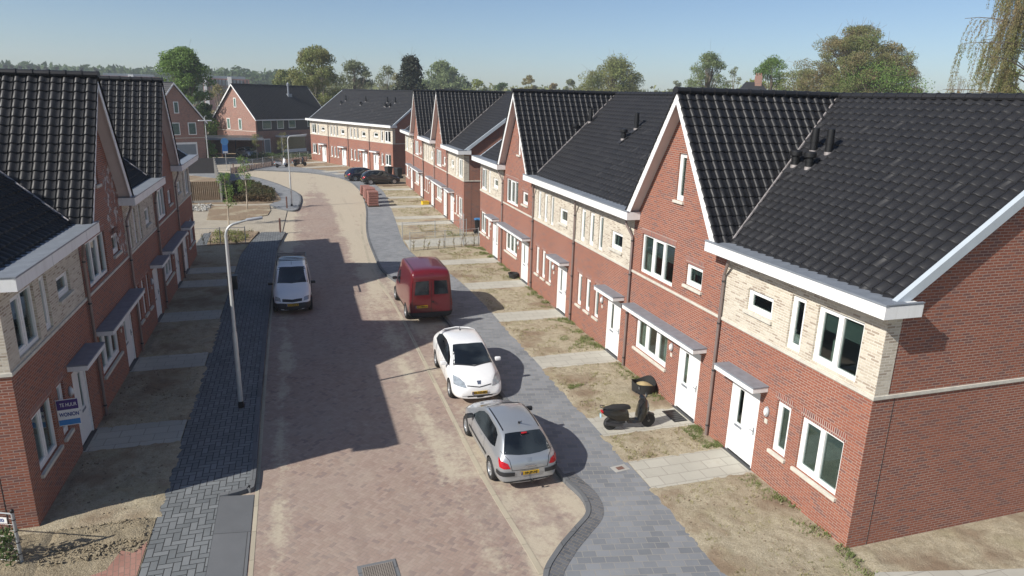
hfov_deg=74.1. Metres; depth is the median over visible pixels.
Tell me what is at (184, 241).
door
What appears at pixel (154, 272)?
door
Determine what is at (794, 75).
broadleaf tree
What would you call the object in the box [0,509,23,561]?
street sign
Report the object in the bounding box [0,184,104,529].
terraced house
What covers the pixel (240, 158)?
young tree
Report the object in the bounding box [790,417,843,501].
window
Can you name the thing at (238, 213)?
planting bed
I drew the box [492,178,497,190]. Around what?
window
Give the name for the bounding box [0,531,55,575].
verge soil
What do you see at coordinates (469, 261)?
garden path
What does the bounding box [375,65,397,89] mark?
bare tree
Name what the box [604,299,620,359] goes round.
door
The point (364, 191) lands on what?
brick stack
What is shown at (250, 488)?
kerb
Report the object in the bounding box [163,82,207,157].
detached house
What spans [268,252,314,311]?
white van
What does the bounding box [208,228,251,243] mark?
ground cover
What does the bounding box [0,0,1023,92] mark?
sky
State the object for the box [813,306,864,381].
window
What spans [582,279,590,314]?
window
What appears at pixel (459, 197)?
window
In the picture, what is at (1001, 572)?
garden path
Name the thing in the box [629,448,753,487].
garden path
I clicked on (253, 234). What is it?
planting bed
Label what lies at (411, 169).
door
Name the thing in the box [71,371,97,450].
door
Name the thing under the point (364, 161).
door
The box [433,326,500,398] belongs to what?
white car
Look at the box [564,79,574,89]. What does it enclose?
broadleaf tree
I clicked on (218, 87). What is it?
bare tree
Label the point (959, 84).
bare tree
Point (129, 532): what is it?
verge soil
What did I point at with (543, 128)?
terraced house
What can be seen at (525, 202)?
window
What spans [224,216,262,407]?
street lamp
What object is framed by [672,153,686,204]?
window
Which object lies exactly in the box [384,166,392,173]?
wheelie bin
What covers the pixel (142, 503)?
garden soil
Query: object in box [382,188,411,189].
garden path
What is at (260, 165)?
board edging
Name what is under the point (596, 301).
window
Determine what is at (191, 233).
window
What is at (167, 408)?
garden soil
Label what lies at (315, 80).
broadleaf tree
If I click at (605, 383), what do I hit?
weeds
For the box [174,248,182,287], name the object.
door
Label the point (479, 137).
terraced house
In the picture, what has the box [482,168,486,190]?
window
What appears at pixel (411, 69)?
conifer
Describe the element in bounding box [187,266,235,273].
garden path
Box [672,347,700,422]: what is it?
door
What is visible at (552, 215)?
window
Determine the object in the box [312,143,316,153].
window
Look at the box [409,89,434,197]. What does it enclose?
terraced house
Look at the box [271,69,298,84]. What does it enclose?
broadleaf tree
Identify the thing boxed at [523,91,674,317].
terraced house
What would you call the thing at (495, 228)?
door
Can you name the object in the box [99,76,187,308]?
terraced house
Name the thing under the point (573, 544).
kerb band
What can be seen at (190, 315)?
garden path
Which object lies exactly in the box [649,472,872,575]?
garden soil
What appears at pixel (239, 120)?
window
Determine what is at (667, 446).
garden soil
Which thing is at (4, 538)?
hedge plant
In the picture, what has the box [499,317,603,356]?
garden soil
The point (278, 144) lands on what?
young tree
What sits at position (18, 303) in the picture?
window
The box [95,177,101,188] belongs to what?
window
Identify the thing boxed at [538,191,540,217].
window
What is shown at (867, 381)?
terraced house
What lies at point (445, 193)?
door
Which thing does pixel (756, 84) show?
detached house
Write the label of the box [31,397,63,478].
window
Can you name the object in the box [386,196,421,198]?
garden path
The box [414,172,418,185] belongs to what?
window
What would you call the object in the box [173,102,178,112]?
window
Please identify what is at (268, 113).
detached house
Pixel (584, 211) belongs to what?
window
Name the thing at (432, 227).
wire fence
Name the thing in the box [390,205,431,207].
garden path
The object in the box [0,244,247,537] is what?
garden soil
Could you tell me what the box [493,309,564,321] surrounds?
garden path
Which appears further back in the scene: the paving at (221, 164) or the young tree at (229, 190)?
the paving at (221, 164)
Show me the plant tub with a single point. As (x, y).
(513, 275)
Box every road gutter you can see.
[248,234,285,575]
[360,214,543,575]
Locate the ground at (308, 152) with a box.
[193,102,311,156]
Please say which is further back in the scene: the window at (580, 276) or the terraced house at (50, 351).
the window at (580, 276)
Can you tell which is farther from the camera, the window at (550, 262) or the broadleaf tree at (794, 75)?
the broadleaf tree at (794, 75)
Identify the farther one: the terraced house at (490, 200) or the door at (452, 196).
the door at (452, 196)
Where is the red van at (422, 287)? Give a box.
[392,256,452,318]
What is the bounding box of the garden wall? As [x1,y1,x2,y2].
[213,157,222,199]
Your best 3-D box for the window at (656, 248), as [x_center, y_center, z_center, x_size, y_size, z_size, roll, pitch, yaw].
[4.839,-0.817,22.065,0.210,1.570,2.120,-3,17,-17]
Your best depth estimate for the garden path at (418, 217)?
53.10 m
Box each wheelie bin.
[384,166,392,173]
[394,167,402,177]
[473,218,479,232]
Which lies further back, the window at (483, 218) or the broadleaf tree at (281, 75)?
the broadleaf tree at (281, 75)
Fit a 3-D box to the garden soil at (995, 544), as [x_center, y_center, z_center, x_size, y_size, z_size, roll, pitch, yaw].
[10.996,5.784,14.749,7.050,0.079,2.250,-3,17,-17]
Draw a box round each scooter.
[274,156,287,167]
[292,155,306,165]
[600,385,654,429]
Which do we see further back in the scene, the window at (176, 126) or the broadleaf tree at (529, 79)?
the broadleaf tree at (529, 79)
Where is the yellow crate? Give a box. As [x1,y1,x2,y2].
[421,201,429,204]
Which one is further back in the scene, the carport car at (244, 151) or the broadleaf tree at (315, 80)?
the broadleaf tree at (315, 80)
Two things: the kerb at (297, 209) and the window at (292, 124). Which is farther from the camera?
the window at (292, 124)
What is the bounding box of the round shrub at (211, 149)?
[205,140,217,157]
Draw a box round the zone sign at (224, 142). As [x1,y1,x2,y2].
[221,138,227,167]
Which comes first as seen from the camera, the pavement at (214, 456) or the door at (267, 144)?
the pavement at (214, 456)
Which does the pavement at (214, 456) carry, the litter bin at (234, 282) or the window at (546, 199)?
the litter bin at (234, 282)
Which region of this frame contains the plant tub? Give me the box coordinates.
[508,272,517,278]
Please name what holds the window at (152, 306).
in the terraced house at (147, 262)
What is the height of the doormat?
0.021 m
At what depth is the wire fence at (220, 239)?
41.96 m
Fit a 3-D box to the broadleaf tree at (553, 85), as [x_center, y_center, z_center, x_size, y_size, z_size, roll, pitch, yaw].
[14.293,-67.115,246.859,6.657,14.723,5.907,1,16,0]
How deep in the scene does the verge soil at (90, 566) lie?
13.74 m
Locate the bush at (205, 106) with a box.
[194,102,216,134]
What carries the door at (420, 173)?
in the terraced house at (422, 105)
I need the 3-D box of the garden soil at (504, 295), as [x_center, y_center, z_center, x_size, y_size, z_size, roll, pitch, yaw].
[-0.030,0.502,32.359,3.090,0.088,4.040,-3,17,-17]
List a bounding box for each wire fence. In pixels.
[195,226,245,244]
[230,152,306,171]
[402,219,466,239]
[409,228,478,250]
[460,206,463,245]
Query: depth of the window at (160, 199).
30.15 m
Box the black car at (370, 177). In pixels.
[360,170,399,184]
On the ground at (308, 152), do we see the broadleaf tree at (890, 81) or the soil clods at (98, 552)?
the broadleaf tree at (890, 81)
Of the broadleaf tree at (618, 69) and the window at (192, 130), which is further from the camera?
the broadleaf tree at (618, 69)
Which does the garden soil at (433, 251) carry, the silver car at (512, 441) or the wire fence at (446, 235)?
the wire fence at (446, 235)
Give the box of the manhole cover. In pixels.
[610,464,629,472]
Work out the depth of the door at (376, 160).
82.74 m
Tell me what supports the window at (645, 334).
in the terraced house at (724, 165)
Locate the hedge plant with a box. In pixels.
[0,523,19,565]
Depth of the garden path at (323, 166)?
87.00 m
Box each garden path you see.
[82,420,186,452]
[129,352,207,371]
[160,310,221,322]
[179,279,227,287]
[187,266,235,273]
[302,165,342,167]
[322,170,346,171]
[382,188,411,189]
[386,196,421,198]
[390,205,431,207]
[395,215,445,218]
[396,221,452,224]
[404,236,479,247]
[440,258,498,264]
[464,280,527,289]
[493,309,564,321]
[532,350,618,368]
[587,407,693,435]
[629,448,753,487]
[874,568,1023,575]
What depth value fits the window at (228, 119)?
103.42 m
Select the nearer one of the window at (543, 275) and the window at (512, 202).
the window at (543, 275)
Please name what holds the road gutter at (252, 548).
on the road
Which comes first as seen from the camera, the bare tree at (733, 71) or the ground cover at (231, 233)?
the ground cover at (231, 233)
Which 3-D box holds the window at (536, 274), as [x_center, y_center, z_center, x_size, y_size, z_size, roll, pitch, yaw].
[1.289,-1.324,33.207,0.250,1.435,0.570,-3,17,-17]
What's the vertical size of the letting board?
0.714 m
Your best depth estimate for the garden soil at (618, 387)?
22.55 m
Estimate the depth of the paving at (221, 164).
87.86 m
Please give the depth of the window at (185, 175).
37.48 m
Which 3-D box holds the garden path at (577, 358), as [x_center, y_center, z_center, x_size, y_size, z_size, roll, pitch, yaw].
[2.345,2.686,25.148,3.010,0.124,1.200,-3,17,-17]
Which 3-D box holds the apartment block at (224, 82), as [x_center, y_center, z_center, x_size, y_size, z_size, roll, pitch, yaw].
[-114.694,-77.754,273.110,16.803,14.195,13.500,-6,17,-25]
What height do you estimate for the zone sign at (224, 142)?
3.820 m
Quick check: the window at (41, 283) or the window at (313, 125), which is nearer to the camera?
the window at (41, 283)
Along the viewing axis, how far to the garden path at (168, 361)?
23.86 m
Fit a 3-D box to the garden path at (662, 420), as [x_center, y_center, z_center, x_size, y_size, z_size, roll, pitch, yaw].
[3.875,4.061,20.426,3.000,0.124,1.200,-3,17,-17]
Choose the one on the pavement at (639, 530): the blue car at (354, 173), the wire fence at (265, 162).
the blue car at (354, 173)
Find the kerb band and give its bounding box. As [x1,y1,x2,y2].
[549,472,603,575]
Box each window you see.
[10,285,38,355]
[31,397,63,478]
[38,275,50,329]
[56,271,74,304]
[56,383,74,441]
[85,232,106,286]
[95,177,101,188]
[99,332,123,379]
[111,233,122,258]
[132,209,136,242]
[136,287,145,324]
[141,280,149,317]
[144,208,152,228]
[146,276,153,310]
[156,187,164,220]
[164,254,175,285]
[167,190,173,206]
[172,123,180,134]
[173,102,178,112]
[177,181,182,195]
[184,170,187,193]
[188,122,196,134]
[189,219,195,246]
[227,118,230,128]
[238,119,241,129]
[262,121,271,128]
[277,120,283,128]
[288,120,295,127]
[312,123,315,132]
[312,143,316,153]
[385,154,390,165]
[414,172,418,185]
[415,140,418,154]
[436,186,441,202]
[437,149,440,166]
[457,197,461,217]
[459,158,462,177]
[479,211,485,236]
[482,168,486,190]
[486,220,489,239]
[489,171,490,191]
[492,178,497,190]
[504,232,516,259]
[507,178,517,206]
[516,139,520,156]
[521,192,527,207]
[534,246,538,276]
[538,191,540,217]
[539,250,545,280]
[545,194,547,221]
[546,261,551,285]
[551,196,553,224]
[557,208,567,227]
[574,273,581,308]
[581,209,585,240]
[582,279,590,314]
[590,212,594,245]
[591,284,598,321]
[599,216,603,249]
[608,230,622,254]
[632,319,667,371]
[641,234,674,286]
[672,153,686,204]
[682,264,702,294]
[742,289,773,324]
[767,401,791,462]
[787,295,806,351]
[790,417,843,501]
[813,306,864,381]
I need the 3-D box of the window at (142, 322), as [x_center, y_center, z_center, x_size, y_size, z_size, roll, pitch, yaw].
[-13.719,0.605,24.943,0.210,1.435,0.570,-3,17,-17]
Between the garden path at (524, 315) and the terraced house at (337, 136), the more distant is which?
the terraced house at (337, 136)
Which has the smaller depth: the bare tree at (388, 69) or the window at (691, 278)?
the window at (691, 278)
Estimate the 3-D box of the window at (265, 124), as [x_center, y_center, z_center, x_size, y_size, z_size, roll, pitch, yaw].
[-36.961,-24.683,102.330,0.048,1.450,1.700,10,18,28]
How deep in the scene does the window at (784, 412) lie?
16.76 m
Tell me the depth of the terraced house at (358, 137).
85.37 m
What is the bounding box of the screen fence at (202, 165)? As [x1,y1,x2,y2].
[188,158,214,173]
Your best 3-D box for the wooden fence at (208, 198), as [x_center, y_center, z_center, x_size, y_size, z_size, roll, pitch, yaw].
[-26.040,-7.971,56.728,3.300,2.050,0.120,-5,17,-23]
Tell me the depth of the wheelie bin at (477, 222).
47.28 m
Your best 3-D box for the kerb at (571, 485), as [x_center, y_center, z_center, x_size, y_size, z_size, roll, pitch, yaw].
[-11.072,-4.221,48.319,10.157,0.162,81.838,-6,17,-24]
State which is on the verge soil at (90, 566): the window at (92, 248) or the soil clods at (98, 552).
the soil clods at (98, 552)
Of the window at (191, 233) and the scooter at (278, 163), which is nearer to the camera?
the window at (191, 233)
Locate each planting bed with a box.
[189,176,280,203]
[207,205,270,220]
[207,231,258,244]
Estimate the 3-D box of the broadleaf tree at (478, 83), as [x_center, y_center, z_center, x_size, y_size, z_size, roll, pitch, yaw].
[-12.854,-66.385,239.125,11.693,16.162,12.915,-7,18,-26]
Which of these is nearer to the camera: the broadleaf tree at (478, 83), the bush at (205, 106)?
the bush at (205, 106)
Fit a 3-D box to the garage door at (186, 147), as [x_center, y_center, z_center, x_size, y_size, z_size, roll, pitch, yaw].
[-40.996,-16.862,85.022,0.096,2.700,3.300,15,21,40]
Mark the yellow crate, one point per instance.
(424, 202)
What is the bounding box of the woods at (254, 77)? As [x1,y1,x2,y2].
[189,65,335,104]
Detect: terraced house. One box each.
[0,68,144,415]
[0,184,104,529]
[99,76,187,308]
[118,162,169,351]
[170,148,197,277]
[305,89,360,162]
[324,89,381,165]
[344,90,403,168]
[365,90,412,174]
[400,126,413,189]
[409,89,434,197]
[417,130,434,206]
[430,89,511,217]
[440,96,510,231]
[471,139,505,262]
[496,88,637,285]
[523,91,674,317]
[566,124,661,361]
[622,86,907,431]
[704,92,1023,548]
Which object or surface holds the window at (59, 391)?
in the terraced house at (50, 351)
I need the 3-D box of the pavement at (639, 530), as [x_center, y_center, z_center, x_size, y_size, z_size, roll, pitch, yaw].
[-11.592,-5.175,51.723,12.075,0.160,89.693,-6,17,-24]
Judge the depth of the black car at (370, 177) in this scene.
71.27 m
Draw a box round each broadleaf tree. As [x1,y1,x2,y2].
[154,41,220,134]
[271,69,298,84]
[287,44,344,106]
[334,59,375,89]
[421,60,471,89]
[463,79,486,90]
[493,82,509,90]
[520,75,537,88]
[549,82,557,89]
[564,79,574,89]
[576,50,644,91]
[667,80,681,91]
[683,44,734,88]
[739,78,778,89]
[753,54,791,89]
[774,61,834,91]
[789,18,923,92]
[823,42,934,92]
[989,69,1023,92]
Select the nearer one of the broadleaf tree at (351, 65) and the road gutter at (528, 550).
the road gutter at (528, 550)
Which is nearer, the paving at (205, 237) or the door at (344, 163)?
the paving at (205, 237)
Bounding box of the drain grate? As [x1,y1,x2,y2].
[357,559,400,575]
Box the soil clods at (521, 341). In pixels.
[49,265,863,574]
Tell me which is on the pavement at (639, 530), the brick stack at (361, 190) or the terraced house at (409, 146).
the brick stack at (361, 190)
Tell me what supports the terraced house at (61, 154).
on the garden soil at (198, 299)
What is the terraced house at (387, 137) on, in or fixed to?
on the garden soil at (402, 182)
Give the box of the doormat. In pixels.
[662,409,686,421]
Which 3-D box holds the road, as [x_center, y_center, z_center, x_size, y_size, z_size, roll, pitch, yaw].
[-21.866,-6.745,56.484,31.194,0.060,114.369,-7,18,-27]
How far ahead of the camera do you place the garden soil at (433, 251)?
37.55 m
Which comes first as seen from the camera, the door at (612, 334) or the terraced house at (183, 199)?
the door at (612, 334)
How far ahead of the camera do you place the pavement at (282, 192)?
65.38 m
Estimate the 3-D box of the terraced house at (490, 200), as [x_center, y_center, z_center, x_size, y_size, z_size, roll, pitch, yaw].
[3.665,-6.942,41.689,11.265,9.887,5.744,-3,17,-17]
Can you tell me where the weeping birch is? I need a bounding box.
[938,0,1023,92]
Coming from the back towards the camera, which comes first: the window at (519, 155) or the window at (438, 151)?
the window at (438, 151)
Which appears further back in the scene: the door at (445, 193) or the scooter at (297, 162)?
the scooter at (297, 162)
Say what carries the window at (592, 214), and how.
in the terraced house at (601, 243)
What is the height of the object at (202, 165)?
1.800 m
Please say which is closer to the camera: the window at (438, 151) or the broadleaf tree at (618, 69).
the window at (438, 151)
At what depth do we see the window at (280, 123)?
104.52 m
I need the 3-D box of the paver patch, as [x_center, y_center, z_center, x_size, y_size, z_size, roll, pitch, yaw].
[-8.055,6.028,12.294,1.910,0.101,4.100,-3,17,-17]
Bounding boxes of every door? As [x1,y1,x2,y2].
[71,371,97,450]
[124,314,138,370]
[152,268,163,321]
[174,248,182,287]
[176,142,198,157]
[183,230,189,273]
[264,139,270,152]
[322,146,326,162]
[342,149,346,165]
[362,152,366,167]
[373,153,378,169]
[411,169,412,189]
[420,173,423,197]
[431,182,433,206]
[443,191,446,217]
[450,193,453,223]
[492,222,497,259]
[520,241,528,284]
[555,266,566,315]
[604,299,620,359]
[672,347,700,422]
[722,382,760,469]
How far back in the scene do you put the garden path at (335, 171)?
82.03 m
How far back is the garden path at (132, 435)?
18.80 m
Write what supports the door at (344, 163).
in the terraced house at (337, 136)
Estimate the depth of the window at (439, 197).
55.71 m
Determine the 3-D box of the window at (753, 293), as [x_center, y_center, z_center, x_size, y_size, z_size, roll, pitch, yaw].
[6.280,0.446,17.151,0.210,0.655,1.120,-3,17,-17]
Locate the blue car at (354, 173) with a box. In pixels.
[344,167,369,180]
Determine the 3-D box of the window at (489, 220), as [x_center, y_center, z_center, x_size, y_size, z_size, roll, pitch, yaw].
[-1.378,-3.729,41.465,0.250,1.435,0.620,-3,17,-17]
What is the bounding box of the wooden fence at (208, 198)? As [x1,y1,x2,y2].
[190,180,222,202]
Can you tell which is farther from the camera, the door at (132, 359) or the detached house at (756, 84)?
the detached house at (756, 84)
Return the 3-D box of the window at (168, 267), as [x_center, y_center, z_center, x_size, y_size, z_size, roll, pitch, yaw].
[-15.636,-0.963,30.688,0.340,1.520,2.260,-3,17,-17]
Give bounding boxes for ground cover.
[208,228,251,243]
[223,179,275,202]
[249,151,311,158]
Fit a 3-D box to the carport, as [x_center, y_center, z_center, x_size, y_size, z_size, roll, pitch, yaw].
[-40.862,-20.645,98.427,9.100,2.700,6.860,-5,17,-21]
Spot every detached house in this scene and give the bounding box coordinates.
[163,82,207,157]
[212,82,320,154]
[740,73,765,89]
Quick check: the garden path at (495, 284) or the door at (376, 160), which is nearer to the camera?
the garden path at (495, 284)
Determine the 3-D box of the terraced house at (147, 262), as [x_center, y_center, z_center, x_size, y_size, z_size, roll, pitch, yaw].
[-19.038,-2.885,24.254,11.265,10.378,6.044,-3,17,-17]
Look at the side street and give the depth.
49.10 m
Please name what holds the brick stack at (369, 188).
on the pavement at (639, 530)
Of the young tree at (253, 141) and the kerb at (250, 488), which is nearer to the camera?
the kerb at (250, 488)
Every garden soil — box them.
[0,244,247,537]
[36,440,181,533]
[97,366,206,427]
[139,318,220,356]
[244,156,406,186]
[379,186,479,237]
[403,236,1023,572]
[471,286,554,313]
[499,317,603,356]
[542,362,672,417]
[600,424,720,462]
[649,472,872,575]
[849,515,1023,571]
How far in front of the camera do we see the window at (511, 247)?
37.43 m
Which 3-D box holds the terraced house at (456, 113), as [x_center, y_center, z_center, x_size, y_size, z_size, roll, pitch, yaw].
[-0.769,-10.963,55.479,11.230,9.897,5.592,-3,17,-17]
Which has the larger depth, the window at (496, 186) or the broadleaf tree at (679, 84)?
the broadleaf tree at (679, 84)
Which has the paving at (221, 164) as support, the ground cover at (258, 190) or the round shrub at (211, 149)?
the round shrub at (211, 149)
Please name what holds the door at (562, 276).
in the terraced house at (608, 141)
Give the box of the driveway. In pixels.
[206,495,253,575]
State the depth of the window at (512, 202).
36.70 m
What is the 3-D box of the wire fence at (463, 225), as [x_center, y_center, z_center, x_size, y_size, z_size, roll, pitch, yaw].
[-3.317,-4.094,44.844,0.058,2.130,3.297,-1,16,-8]
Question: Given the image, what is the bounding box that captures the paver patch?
[91,541,147,575]
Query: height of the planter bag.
0.448 m
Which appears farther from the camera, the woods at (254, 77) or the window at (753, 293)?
the woods at (254, 77)
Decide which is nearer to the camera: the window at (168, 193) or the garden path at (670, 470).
the garden path at (670, 470)
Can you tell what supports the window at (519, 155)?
in the terraced house at (543, 128)
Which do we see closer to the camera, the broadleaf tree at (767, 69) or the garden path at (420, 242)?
the garden path at (420, 242)
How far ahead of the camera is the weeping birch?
53.88 m
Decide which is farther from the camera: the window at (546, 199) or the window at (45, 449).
the window at (546, 199)
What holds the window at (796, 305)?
in the terraced house at (867, 381)
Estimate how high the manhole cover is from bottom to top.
0.011 m
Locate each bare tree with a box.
[207,84,225,121]
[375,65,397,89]
[390,73,397,87]
[724,66,741,88]
[948,75,970,92]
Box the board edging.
[230,156,306,172]
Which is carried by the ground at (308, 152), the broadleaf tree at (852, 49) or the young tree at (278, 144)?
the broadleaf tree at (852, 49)
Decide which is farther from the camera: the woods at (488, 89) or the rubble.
the woods at (488, 89)
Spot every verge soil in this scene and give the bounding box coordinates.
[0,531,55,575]
[22,518,155,575]
[43,518,153,554]
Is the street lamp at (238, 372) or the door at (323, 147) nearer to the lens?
the street lamp at (238, 372)
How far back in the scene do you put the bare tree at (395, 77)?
152.20 m
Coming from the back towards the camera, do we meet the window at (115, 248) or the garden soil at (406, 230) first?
the garden soil at (406, 230)
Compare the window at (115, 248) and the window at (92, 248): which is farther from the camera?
the window at (115, 248)
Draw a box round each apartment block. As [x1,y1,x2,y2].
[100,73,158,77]
[203,76,248,112]
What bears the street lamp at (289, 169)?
on the pavement at (282, 192)
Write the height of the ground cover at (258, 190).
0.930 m
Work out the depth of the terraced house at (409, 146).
69.11 m
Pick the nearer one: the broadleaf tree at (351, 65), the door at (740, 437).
the door at (740, 437)
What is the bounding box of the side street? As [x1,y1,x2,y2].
[192,203,286,242]
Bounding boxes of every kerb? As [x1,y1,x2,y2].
[219,172,300,211]
[220,232,285,495]
[250,169,590,575]
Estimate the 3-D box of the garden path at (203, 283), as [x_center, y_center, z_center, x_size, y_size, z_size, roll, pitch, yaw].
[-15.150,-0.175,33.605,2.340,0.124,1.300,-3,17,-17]
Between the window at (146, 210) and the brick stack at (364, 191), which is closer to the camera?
the window at (146, 210)
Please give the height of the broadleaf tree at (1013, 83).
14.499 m
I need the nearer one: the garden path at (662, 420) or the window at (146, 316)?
the garden path at (662, 420)
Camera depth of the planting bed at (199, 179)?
62.20 m
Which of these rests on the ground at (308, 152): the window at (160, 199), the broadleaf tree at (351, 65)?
the broadleaf tree at (351, 65)
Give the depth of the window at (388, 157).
80.72 m
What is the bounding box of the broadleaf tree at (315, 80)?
[287,44,344,106]
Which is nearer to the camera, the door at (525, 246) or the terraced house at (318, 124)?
the door at (525, 246)
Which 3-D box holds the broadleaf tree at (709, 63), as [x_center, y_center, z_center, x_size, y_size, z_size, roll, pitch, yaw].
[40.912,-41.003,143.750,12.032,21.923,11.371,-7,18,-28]
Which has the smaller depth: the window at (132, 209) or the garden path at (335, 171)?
the window at (132, 209)
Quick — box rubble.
[192,203,211,211]
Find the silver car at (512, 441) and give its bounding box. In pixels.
[463,400,556,482]
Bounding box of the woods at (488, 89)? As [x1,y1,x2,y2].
[321,80,671,92]
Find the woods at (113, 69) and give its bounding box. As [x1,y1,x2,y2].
[0,60,190,93]
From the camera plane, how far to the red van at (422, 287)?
28.66 m
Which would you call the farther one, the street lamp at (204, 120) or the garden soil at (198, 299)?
the street lamp at (204, 120)
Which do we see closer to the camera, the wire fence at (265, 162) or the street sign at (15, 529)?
the street sign at (15, 529)
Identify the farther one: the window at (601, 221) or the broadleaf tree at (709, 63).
the broadleaf tree at (709, 63)
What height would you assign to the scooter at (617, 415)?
1.209 m
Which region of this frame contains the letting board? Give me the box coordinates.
[55,398,81,427]
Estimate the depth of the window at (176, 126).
83.74 m
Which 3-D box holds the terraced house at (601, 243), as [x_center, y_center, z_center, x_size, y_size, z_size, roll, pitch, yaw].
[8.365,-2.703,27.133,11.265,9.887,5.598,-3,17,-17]
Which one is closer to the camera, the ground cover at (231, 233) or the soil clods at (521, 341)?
the soil clods at (521, 341)
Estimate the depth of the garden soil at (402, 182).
86.79 m
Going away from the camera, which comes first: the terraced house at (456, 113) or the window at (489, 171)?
the window at (489, 171)
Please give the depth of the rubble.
54.60 m
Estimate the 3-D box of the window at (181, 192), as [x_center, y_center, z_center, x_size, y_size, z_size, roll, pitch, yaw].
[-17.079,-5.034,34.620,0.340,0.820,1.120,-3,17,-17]
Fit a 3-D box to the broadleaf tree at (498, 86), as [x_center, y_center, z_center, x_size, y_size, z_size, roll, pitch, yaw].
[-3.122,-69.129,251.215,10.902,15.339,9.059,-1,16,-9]
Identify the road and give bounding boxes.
[210,154,585,575]
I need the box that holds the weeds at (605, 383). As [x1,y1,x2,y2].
[384,190,879,575]
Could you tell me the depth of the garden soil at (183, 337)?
26.08 m
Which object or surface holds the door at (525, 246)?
in the terraced house at (543, 128)
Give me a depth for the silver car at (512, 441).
17.04 m
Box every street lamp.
[198,116,211,157]
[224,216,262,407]
[287,134,306,205]
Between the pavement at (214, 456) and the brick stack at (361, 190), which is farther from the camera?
the brick stack at (361, 190)
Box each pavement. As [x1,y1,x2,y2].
[138,232,282,575]
[189,173,299,209]
[241,163,726,575]
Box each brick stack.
[360,185,369,195]
[363,186,371,199]
[365,187,374,203]
[367,190,378,206]
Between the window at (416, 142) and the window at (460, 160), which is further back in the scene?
the window at (416, 142)
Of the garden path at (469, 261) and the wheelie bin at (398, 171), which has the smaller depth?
the garden path at (469, 261)
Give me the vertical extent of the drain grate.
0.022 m
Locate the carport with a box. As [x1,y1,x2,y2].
[205,135,263,156]
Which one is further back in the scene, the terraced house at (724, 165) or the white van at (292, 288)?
the white van at (292, 288)
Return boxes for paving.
[196,233,210,244]
[215,158,239,170]
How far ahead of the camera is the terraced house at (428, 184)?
59.28 m
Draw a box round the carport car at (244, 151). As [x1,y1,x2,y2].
[236,146,257,157]
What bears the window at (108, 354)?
in the terraced house at (61, 154)
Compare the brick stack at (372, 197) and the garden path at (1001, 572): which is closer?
the garden path at (1001, 572)
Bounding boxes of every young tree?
[215,172,236,224]
[235,156,251,208]
[249,134,260,159]
[277,132,286,156]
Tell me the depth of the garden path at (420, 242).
44.44 m
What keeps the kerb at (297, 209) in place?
on the road
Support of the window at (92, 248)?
in the terraced house at (61, 154)
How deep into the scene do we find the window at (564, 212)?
29.87 m
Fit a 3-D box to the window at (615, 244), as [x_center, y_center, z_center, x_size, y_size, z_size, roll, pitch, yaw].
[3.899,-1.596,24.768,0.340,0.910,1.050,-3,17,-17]
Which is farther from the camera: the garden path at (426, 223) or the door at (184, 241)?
the garden path at (426, 223)
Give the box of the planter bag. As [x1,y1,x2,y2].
[632,375,655,394]
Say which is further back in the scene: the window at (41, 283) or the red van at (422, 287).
the red van at (422, 287)
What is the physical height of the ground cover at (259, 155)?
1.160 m
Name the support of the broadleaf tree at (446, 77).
on the ground at (308, 152)
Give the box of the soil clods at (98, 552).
[4,517,151,569]
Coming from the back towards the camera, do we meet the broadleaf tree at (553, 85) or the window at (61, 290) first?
the broadleaf tree at (553, 85)
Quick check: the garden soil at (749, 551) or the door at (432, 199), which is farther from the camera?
the door at (432, 199)
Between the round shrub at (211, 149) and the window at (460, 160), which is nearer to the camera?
the window at (460, 160)
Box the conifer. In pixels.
[391,51,429,89]
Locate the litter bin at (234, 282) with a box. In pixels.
[226,274,237,300]
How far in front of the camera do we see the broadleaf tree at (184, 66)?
101.54 m
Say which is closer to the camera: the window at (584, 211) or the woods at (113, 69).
the window at (584, 211)

